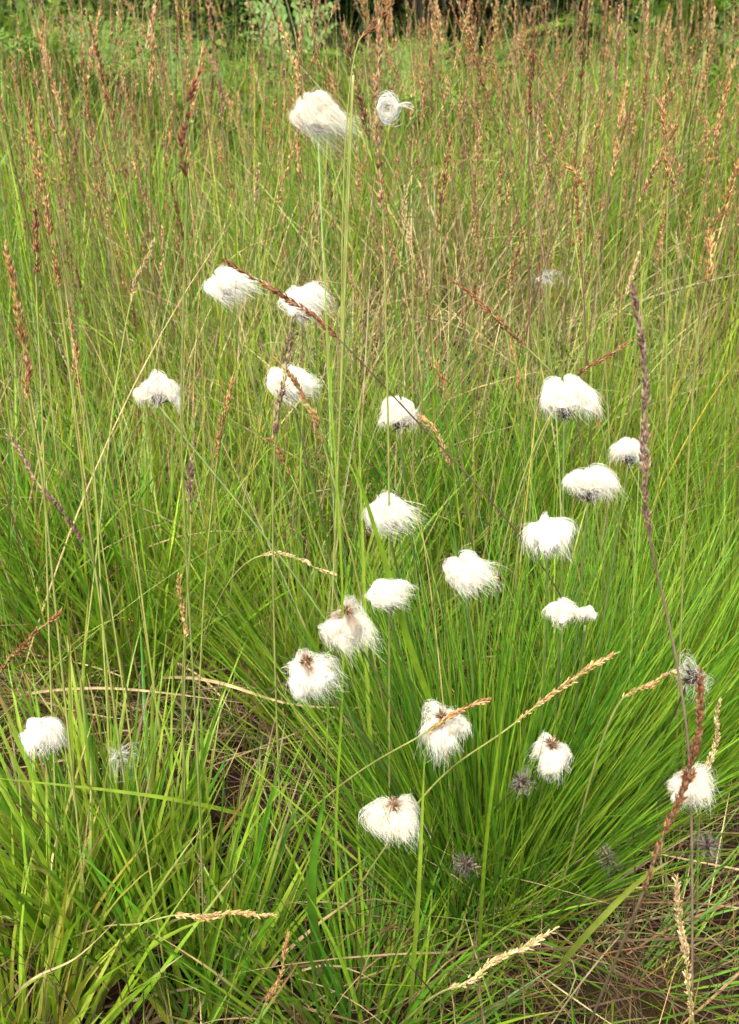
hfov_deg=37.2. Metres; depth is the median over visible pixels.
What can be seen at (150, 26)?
flower stalk
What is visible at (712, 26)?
flower stalk
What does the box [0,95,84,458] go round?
flower stalk
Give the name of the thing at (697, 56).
flower stalk
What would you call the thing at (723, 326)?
flower stalk
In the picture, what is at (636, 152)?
flower stalk
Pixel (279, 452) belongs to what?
flower stalk
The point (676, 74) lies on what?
flower stalk
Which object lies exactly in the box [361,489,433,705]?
cottongrass
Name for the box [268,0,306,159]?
flower stalk
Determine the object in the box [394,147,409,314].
flower stalk
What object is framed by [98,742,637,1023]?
moor grass tussock
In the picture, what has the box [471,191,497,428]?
flower stalk
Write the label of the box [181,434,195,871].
flower stalk
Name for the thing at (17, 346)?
flower stalk
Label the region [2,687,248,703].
grass blade
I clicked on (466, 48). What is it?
flower stalk
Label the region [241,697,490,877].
flower stalk
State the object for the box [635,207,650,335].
flower stalk
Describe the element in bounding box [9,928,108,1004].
grass blade
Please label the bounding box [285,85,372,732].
cottongrass
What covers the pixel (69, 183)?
flower stalk
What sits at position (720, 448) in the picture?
flower stalk
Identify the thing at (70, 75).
flower stalk
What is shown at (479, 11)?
flower stalk
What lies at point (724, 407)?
flower stalk
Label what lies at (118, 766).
cottongrass
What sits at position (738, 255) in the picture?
flower stalk
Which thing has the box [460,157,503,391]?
flower stalk
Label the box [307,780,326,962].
grass blade
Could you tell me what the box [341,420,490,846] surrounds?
grass blade
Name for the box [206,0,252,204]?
flower stalk
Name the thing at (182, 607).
flower stalk
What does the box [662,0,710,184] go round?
flower stalk
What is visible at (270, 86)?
flower stalk
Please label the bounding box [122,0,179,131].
flower stalk
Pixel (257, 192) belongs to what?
flower stalk
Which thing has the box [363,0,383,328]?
flower stalk
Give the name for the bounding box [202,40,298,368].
flower stalk
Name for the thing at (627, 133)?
flower stalk
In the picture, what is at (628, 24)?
tree
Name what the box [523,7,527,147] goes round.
flower stalk
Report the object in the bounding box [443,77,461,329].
flower stalk
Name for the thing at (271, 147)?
flower stalk
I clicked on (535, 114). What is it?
flower stalk
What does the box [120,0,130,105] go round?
flower stalk
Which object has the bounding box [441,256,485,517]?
flower stalk
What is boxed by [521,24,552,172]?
flower stalk
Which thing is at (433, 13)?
flower stalk
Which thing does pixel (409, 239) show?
flower stalk
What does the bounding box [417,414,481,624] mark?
flower stalk
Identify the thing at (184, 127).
flower stalk
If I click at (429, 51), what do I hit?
flower stalk
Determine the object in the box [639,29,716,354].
flower stalk
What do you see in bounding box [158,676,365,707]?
grass blade
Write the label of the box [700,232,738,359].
flower stalk
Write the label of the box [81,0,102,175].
flower stalk
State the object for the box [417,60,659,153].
fern
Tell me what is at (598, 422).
flower stalk
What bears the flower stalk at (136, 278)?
on the ground at (650, 1012)
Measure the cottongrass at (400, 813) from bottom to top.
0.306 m
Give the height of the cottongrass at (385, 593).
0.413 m
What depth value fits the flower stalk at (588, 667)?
0.78 m
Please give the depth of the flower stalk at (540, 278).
1.37 m
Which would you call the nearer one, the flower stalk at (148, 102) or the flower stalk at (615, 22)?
the flower stalk at (148, 102)
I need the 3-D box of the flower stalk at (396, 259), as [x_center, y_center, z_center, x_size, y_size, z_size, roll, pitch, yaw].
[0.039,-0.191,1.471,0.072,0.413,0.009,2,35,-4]
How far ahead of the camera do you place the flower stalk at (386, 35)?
2.02 m
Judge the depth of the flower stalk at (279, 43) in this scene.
2.33 m
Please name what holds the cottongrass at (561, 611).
on the ground at (650, 1012)
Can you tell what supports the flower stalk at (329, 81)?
on the ground at (650, 1012)
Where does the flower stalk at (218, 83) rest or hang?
on the ground at (650, 1012)
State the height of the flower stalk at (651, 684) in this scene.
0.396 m
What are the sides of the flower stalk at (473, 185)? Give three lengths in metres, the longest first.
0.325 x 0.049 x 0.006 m
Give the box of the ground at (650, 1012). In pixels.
[0,0,738,1023]
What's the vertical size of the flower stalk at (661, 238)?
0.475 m
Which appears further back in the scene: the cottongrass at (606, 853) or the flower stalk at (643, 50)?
the flower stalk at (643, 50)
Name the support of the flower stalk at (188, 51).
on the ground at (650, 1012)
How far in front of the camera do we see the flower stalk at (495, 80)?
1.69 m
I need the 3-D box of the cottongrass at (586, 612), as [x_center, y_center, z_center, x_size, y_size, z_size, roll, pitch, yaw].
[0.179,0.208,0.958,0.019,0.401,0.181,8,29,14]
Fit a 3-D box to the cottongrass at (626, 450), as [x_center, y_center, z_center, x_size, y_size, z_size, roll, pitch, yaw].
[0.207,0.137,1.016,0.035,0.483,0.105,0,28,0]
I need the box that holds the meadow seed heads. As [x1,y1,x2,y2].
[0,0,738,316]
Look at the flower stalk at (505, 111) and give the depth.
2.15 m
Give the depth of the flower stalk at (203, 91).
2.74 m
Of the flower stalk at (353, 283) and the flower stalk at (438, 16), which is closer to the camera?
the flower stalk at (353, 283)
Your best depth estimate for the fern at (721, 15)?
3.11 m
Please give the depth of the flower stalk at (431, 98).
1.67 m
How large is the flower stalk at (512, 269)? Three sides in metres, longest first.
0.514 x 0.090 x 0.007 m
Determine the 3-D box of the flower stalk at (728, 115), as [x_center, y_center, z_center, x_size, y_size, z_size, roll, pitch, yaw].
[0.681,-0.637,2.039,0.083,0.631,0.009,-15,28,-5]
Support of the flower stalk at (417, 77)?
on the ground at (650, 1012)
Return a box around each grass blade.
[0,778,341,840]
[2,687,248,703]
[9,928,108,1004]
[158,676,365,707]
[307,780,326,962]
[322,197,353,1011]
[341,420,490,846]
[357,385,386,870]
[408,750,424,1012]
[477,686,506,971]
[547,858,674,983]
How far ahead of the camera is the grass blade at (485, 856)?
0.79 m
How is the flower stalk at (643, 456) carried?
on the ground at (650, 1012)
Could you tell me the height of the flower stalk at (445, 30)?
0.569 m
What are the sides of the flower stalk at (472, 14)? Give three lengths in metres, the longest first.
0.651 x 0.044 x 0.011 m
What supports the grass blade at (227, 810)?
on the ground at (650, 1012)
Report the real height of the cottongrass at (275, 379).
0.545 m
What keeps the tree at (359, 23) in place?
on the ground at (650, 1012)
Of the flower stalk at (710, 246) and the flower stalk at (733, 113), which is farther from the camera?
the flower stalk at (733, 113)
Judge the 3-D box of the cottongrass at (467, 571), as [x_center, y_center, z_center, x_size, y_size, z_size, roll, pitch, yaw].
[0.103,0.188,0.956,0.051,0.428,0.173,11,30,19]
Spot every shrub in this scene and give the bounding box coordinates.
[0,0,208,114]
[65,0,358,128]
[574,0,737,127]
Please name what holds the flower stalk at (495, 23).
on the ground at (650, 1012)
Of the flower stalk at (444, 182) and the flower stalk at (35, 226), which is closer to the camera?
the flower stalk at (35, 226)
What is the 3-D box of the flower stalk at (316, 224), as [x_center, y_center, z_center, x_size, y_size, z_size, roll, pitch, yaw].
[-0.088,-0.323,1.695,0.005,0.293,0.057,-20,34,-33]
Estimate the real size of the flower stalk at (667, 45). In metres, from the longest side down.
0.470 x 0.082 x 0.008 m
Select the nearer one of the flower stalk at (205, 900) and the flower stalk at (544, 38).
the flower stalk at (205, 900)
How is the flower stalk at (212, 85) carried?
on the ground at (650, 1012)
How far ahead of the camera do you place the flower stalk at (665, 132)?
1.09 m
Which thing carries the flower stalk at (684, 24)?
on the ground at (650, 1012)
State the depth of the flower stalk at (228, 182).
1.50 m
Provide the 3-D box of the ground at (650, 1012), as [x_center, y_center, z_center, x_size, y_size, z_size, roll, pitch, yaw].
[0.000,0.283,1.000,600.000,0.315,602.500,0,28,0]
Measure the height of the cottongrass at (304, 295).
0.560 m
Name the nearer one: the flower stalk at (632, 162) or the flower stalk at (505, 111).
the flower stalk at (632, 162)
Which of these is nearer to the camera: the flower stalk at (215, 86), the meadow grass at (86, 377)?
the meadow grass at (86, 377)
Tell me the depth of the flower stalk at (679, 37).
2.86 m
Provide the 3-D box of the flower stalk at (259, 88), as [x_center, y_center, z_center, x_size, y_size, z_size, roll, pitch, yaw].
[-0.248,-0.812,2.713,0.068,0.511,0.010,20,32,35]
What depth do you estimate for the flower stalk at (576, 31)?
2.77 m
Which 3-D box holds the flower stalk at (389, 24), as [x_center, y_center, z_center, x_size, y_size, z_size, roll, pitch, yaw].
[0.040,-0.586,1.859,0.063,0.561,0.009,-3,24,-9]
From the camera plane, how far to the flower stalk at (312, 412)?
0.82 m
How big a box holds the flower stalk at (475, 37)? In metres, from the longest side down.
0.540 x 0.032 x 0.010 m
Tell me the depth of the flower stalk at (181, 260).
1.41 m
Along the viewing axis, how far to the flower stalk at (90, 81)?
2.77 m
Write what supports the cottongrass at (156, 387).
on the ground at (650, 1012)
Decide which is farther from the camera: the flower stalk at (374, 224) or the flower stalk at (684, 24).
the flower stalk at (684, 24)
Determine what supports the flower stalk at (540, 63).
on the ground at (650, 1012)
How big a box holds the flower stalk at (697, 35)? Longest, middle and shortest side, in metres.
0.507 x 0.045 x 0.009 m
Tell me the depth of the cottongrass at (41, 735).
0.84 m
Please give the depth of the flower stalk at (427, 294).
1.38 m
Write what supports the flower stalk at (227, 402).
on the ground at (650, 1012)
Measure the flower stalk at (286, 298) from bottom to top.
0.659 m
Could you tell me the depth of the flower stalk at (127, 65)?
2.84 m
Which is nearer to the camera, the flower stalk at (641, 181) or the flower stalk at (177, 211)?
the flower stalk at (177, 211)
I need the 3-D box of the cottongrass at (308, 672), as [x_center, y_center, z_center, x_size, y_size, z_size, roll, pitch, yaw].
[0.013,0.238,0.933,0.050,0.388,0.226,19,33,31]
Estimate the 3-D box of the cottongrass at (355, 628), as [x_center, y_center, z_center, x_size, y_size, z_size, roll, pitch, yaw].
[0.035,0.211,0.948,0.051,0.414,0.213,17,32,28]
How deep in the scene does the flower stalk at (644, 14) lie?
1.93 m
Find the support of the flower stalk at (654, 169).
on the ground at (650, 1012)
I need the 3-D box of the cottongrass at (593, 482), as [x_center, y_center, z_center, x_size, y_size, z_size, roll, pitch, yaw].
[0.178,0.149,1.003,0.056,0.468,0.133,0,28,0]
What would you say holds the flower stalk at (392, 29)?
on the ground at (650, 1012)
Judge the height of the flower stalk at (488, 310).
0.605 m
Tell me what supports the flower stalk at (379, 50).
on the ground at (650, 1012)
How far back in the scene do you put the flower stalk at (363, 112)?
1.07 m
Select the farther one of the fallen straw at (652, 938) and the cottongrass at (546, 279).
the cottongrass at (546, 279)
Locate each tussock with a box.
[0,342,209,716]
[0,375,355,749]
[0,581,333,1023]
[0,652,381,1023]
[0,707,246,1023]
[84,268,538,636]
[85,412,539,811]
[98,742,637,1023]
[153,418,738,1023]
[280,266,667,661]
[322,673,738,1023]
[359,240,738,692]
[385,426,738,941]
[439,373,738,732]
[498,238,738,632]
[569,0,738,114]
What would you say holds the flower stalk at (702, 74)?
on the ground at (650, 1012)
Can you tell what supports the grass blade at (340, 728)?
on the ground at (650, 1012)
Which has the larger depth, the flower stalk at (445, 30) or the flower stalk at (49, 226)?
the flower stalk at (445, 30)
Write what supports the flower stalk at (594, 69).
on the ground at (650, 1012)
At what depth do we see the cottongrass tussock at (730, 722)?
1.10 m
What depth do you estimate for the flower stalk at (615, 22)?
2.36 m
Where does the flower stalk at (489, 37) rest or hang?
on the ground at (650, 1012)
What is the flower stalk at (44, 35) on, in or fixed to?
on the ground at (650, 1012)
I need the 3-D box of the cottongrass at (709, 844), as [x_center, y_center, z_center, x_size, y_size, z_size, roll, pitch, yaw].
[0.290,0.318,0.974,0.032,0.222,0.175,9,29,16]
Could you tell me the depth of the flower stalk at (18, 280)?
1.50 m
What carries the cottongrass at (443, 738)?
on the ground at (650, 1012)
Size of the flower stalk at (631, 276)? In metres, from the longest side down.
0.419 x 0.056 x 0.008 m
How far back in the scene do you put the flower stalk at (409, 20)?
2.29 m
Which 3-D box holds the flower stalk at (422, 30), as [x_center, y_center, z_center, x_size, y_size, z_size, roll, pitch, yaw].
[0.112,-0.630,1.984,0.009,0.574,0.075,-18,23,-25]
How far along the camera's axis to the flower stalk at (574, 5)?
2.30 m
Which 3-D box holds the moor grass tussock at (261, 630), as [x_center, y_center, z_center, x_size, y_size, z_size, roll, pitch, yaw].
[-0.054,0.086,1.255,0.541,0.361,0.552,0,28,0]
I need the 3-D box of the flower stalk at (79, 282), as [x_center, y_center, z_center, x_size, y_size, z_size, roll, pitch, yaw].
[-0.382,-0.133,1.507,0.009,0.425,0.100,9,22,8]
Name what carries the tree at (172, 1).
on the ground at (650, 1012)
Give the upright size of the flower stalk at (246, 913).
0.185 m
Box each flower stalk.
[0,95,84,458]
[0,165,61,452]
[0,222,63,375]
[0,304,45,437]
[0,608,61,674]
[1,73,37,194]
[3,240,91,959]
[5,432,144,777]
[27,105,139,883]
[30,208,58,864]
[31,170,62,371]
[38,29,142,457]
[41,17,82,316]
[47,49,109,235]
[49,120,78,306]
[59,117,82,386]
[60,909,277,940]
[63,72,97,347]
[63,128,79,312]
[63,150,110,390]
[64,31,88,180]
[67,300,115,877]
[68,141,95,354]
[74,238,155,740]
[74,264,102,463]
[75,6,101,411]
[79,12,109,174]
[80,50,139,457]
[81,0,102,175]
[85,8,174,507]
[88,23,94,149]
[90,24,95,152]
[111,51,137,211]
[119,69,152,333]
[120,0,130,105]
[120,1,139,159]
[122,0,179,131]
[129,279,169,526]
[131,101,172,343]
[133,0,156,255]
[134,123,175,422]
[147,8,168,426]
[147,83,149,171]
[150,97,174,443]
[169,175,209,410]
[174,0,192,232]
[175,0,181,281]
[175,235,216,473]
[176,67,204,949]
[176,573,188,840]
[179,551,336,702]
[181,16,203,158]
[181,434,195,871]
[184,43,205,444]
[185,0,215,250]
[186,36,189,161]
[187,146,224,393]
[191,0,194,168]
[194,66,229,231]
[195,376,233,751]
[197,854,217,984]
[201,123,203,204]
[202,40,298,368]
[202,63,209,221]
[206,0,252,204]
[206,6,226,434]
[206,54,231,202]
[209,56,213,313]
[213,128,223,329]
[216,139,261,383]
[218,91,234,194]
[219,258,593,670]
[236,91,244,257]
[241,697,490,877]
[247,124,261,384]
[250,63,253,222]
[253,162,269,491]
[254,72,273,173]
[255,109,280,382]
[258,931,289,1023]
[261,56,284,156]
[265,123,280,227]
[265,437,368,751]
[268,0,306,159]
[271,23,275,163]
[271,356,409,836]
[272,314,297,896]
[277,16,359,423]
[277,25,296,165]
[287,128,297,319]
[295,83,306,558]
[298,0,317,360]
[303,213,320,356]
[310,280,317,568]
[315,0,319,154]
[315,3,355,109]
[315,77,341,254]
[322,0,394,874]
[325,651,619,936]
[327,59,330,138]
[327,68,374,352]
[341,23,408,592]
[347,263,387,463]
[356,0,391,281]
[361,0,369,157]
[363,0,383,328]
[369,63,385,361]
[369,209,416,494]
[371,0,389,896]
[380,32,407,199]
[381,0,388,143]
[383,0,404,314]
[384,218,415,439]
[386,0,415,168]
[390,0,392,132]
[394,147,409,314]
[399,926,559,1023]
[401,185,417,586]
[406,50,420,212]
[409,251,419,376]
[410,54,428,191]
[415,140,433,354]
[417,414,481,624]
[418,124,454,491]
[419,48,423,345]
[420,557,498,718]
[421,0,424,158]
[422,16,449,310]
[424,76,433,329]
[424,267,441,486]
[429,0,434,179]
[429,0,465,284]
[432,8,449,173]
[433,18,439,144]
[434,0,451,347]
[434,359,474,623]
[436,31,497,250]
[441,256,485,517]
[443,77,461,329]
[449,275,614,686]
[451,0,454,85]
[452,0,468,322]
[458,0,464,83]
[459,17,543,375]
[459,41,584,386]
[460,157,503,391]
[461,0,470,217]
[464,21,476,215]
[465,153,484,263]
[466,0,498,243]
[469,1,503,281]
[469,228,523,523]
[469,338,634,714]
[470,71,491,209]
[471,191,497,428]
[477,0,481,150]
[483,21,515,185]
[484,38,542,311]
[486,20,490,67]
[497,75,509,183]
[509,338,530,664]
[513,24,522,188]
[513,30,526,133]
[513,32,542,200]
[517,0,531,95]
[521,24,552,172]
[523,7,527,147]
[524,0,579,361]
[526,85,540,247]
[526,113,569,368]
[527,7,537,504]
[533,2,549,126]
[536,240,542,488]
[538,57,588,257]
[540,1,563,170]
[541,2,557,141]
[541,120,570,248]
[541,121,616,587]
[545,670,676,940]
[552,97,555,225]
[555,0,589,426]
[559,80,629,586]
[560,200,568,424]
[564,118,679,501]
[571,0,599,150]
[572,5,577,107]
[572,149,595,561]
[573,251,639,508]
[575,65,603,295]
[580,1,608,168]
[580,192,606,537]
[586,127,593,324]
[588,666,705,1023]
[590,0,607,200]
[592,3,621,386]
[592,279,621,513]
[592,391,607,618]
[598,0,612,323]
[602,149,612,335]
[611,110,727,335]
[613,102,632,255]
[614,2,617,122]
[614,99,632,167]
[615,134,638,348]
[618,97,637,279]
[624,0,630,68]
[626,18,660,99]
[626,120,648,338]
[629,4,669,202]
[630,282,693,1023]
[632,72,646,118]
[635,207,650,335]
[636,52,649,410]
[637,0,649,107]
[638,191,664,440]
[639,0,645,240]
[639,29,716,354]
[641,0,653,93]
[647,47,738,536]
[650,27,675,86]
[655,94,687,501]
[655,243,668,406]
[658,71,700,230]
[660,73,671,619]
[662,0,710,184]
[662,5,670,148]
[663,53,707,373]
[664,222,710,418]
[666,42,685,148]
[670,0,693,175]
[671,160,738,877]
[672,0,681,109]
[672,44,692,339]
[672,874,694,1023]
[674,0,712,168]
[674,232,679,371]
[675,100,698,231]
[677,21,696,153]
[679,0,692,184]
[679,24,687,216]
[682,0,684,65]
[684,379,738,594]
[689,10,717,118]
[691,2,698,111]
[691,128,709,221]
[694,0,736,121]
[694,174,738,546]
[694,178,736,346]
[695,697,721,935]
[698,289,738,452]
[700,7,715,135]
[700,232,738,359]
[706,335,738,496]
[710,427,737,540]
[720,64,738,210]
[722,31,738,305]
[731,188,738,363]
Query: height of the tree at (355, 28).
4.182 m
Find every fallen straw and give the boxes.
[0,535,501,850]
[284,825,738,1023]
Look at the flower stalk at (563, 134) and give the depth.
1.55 m
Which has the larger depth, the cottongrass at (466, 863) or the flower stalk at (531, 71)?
the flower stalk at (531, 71)
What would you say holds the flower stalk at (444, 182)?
on the ground at (650, 1012)
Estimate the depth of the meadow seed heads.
1.65 m
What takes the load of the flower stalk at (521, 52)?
on the ground at (650, 1012)
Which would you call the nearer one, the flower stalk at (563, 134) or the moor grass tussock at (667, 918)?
the moor grass tussock at (667, 918)
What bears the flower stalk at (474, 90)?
on the ground at (650, 1012)
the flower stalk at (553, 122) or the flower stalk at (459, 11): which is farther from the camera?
the flower stalk at (459, 11)
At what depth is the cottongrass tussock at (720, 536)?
1.30 m
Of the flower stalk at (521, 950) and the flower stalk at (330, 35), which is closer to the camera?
the flower stalk at (521, 950)
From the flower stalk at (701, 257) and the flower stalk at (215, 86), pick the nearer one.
the flower stalk at (701, 257)
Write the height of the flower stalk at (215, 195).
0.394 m
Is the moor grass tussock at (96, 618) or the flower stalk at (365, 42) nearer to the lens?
the moor grass tussock at (96, 618)
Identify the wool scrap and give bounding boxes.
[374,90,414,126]
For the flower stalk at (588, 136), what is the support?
on the ground at (650, 1012)
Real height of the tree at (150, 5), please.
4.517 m
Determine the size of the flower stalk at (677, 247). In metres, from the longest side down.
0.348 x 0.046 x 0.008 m
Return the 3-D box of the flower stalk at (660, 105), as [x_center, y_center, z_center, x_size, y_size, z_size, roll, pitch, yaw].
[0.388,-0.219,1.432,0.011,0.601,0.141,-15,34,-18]
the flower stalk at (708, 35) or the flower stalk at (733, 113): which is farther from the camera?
the flower stalk at (708, 35)
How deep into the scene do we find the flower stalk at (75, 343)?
0.91 m
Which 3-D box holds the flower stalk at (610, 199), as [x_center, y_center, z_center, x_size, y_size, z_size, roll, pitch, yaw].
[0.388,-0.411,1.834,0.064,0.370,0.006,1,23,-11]
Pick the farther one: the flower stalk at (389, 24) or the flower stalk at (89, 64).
the flower stalk at (89, 64)
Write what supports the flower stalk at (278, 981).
on the ground at (650, 1012)
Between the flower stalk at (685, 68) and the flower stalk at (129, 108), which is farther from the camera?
the flower stalk at (685, 68)
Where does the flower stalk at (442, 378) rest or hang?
on the ground at (650, 1012)
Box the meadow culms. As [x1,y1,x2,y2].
[0,0,738,516]
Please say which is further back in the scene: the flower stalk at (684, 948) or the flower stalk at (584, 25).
the flower stalk at (584, 25)
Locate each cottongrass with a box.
[18,716,67,872]
[105,741,144,800]
[133,369,440,806]
[198,264,319,620]
[264,363,358,714]
[277,281,358,661]
[282,648,411,825]
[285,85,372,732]
[318,593,424,802]
[358,789,444,864]
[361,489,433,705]
[364,577,427,775]
[374,395,427,720]
[413,697,471,854]
[442,546,509,793]
[449,851,481,884]
[482,765,536,837]
[517,511,578,785]
[527,729,574,852]
[533,270,564,564]
[537,373,608,707]
[541,597,578,783]
[560,842,622,882]
[562,463,632,701]
[568,605,597,762]
[580,437,647,768]
[631,761,723,849]
[649,649,714,779]
[672,828,722,881]
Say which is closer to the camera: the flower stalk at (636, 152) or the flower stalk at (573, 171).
the flower stalk at (573, 171)
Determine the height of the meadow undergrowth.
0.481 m
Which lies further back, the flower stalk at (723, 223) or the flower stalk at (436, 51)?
the flower stalk at (436, 51)
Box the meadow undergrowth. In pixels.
[0,154,738,817]
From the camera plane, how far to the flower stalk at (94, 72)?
2.56 m
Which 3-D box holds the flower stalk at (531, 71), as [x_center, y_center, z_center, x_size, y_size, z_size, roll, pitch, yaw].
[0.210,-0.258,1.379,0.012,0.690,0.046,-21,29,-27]
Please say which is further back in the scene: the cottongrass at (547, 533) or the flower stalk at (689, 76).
the flower stalk at (689, 76)
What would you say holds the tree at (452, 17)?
on the ground at (650, 1012)
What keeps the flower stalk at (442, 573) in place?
on the ground at (650, 1012)
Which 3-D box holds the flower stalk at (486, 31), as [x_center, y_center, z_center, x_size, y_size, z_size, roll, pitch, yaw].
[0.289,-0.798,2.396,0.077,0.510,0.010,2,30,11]
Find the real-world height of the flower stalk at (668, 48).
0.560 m
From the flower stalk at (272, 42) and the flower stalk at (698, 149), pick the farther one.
the flower stalk at (272, 42)
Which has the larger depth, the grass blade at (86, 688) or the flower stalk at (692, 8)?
the flower stalk at (692, 8)
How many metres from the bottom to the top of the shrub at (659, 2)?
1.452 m
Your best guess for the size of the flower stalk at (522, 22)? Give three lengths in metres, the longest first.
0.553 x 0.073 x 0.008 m
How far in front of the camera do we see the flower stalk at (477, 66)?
1.42 m
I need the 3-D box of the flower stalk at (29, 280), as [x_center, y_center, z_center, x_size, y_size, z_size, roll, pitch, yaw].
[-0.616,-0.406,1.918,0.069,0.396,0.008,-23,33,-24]
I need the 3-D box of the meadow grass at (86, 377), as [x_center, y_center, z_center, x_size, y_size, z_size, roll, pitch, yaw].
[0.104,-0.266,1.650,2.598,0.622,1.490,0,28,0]
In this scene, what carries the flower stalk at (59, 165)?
on the ground at (650, 1012)
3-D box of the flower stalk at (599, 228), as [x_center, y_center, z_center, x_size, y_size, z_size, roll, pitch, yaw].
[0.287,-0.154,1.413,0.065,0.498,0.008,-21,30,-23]
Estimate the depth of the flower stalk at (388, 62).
2.01 m
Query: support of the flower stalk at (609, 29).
on the ground at (650, 1012)
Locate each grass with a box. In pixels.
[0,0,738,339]
[0,0,738,379]
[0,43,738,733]
[0,97,738,739]
[0,566,738,1023]
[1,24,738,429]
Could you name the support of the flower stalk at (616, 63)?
on the ground at (650, 1012)
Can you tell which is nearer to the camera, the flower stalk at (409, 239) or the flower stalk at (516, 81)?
the flower stalk at (409, 239)
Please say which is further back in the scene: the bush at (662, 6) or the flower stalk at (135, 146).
the bush at (662, 6)
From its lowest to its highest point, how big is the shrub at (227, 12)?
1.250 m
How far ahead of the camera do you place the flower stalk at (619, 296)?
1.38 m
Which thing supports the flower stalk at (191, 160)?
on the ground at (650, 1012)
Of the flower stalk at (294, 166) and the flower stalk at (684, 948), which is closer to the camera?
the flower stalk at (684, 948)
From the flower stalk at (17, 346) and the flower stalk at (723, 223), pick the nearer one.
the flower stalk at (17, 346)
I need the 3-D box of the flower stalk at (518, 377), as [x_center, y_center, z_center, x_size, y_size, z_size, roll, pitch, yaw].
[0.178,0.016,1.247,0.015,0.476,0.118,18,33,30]
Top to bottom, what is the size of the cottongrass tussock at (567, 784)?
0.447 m
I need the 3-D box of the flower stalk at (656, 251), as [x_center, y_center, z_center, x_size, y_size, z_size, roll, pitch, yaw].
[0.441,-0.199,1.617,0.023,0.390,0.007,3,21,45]
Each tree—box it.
[0,0,234,76]
[1,0,508,133]
[93,0,510,57]
[159,0,731,78]
[167,0,658,115]
[341,0,738,117]
[558,0,737,57]
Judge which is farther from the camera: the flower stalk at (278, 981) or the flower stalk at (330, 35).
the flower stalk at (330, 35)
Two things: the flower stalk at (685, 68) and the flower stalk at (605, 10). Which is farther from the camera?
the flower stalk at (685, 68)
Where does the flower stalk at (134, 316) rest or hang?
on the ground at (650, 1012)
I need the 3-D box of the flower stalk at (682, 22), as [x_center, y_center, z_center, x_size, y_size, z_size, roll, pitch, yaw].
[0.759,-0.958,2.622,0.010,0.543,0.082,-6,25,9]
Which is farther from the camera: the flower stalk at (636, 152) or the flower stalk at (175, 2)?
the flower stalk at (175, 2)
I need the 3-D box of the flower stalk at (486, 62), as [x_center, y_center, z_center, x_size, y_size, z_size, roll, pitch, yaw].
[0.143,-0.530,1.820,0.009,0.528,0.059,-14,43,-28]
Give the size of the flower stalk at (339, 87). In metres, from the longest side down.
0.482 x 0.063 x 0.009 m
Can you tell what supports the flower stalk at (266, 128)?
on the ground at (650, 1012)
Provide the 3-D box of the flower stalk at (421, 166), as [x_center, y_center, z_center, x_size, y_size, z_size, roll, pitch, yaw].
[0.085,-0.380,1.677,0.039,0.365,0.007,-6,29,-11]
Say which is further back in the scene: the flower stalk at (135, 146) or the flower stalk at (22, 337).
the flower stalk at (135, 146)
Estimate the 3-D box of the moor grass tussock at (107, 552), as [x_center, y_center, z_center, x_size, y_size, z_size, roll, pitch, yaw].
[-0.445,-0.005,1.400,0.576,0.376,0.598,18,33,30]
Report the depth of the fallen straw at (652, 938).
0.96 m
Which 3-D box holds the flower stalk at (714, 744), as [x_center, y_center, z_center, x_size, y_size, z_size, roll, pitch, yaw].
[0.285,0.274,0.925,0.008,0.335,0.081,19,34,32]
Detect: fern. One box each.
[0,13,229,135]
[46,30,308,170]
[144,0,467,135]
[254,10,578,186]
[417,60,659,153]
[601,0,738,130]
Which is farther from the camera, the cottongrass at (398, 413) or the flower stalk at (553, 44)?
the flower stalk at (553, 44)
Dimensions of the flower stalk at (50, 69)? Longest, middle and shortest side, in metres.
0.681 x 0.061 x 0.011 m
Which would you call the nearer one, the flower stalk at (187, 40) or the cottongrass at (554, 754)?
the cottongrass at (554, 754)
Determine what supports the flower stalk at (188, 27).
on the ground at (650, 1012)
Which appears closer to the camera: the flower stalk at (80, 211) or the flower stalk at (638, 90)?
the flower stalk at (80, 211)
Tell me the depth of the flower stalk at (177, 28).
1.76 m
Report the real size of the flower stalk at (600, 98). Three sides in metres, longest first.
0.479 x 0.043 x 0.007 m
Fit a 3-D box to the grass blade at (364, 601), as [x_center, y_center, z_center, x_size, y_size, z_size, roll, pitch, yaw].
[-0.005,0.150,0.995,0.031,0.565,0.056,-21,34,-34]
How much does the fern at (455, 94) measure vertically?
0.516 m
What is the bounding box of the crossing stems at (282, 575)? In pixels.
[0,123,738,1022]
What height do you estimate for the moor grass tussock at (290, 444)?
0.390 m
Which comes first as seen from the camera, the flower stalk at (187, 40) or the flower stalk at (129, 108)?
the flower stalk at (129, 108)
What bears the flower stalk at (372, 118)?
on the ground at (650, 1012)
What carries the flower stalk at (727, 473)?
on the ground at (650, 1012)
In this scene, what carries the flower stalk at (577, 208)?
on the ground at (650, 1012)
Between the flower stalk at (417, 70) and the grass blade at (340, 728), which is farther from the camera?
the flower stalk at (417, 70)
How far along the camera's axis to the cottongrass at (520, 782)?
0.88 m
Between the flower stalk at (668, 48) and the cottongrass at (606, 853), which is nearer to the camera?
the cottongrass at (606, 853)

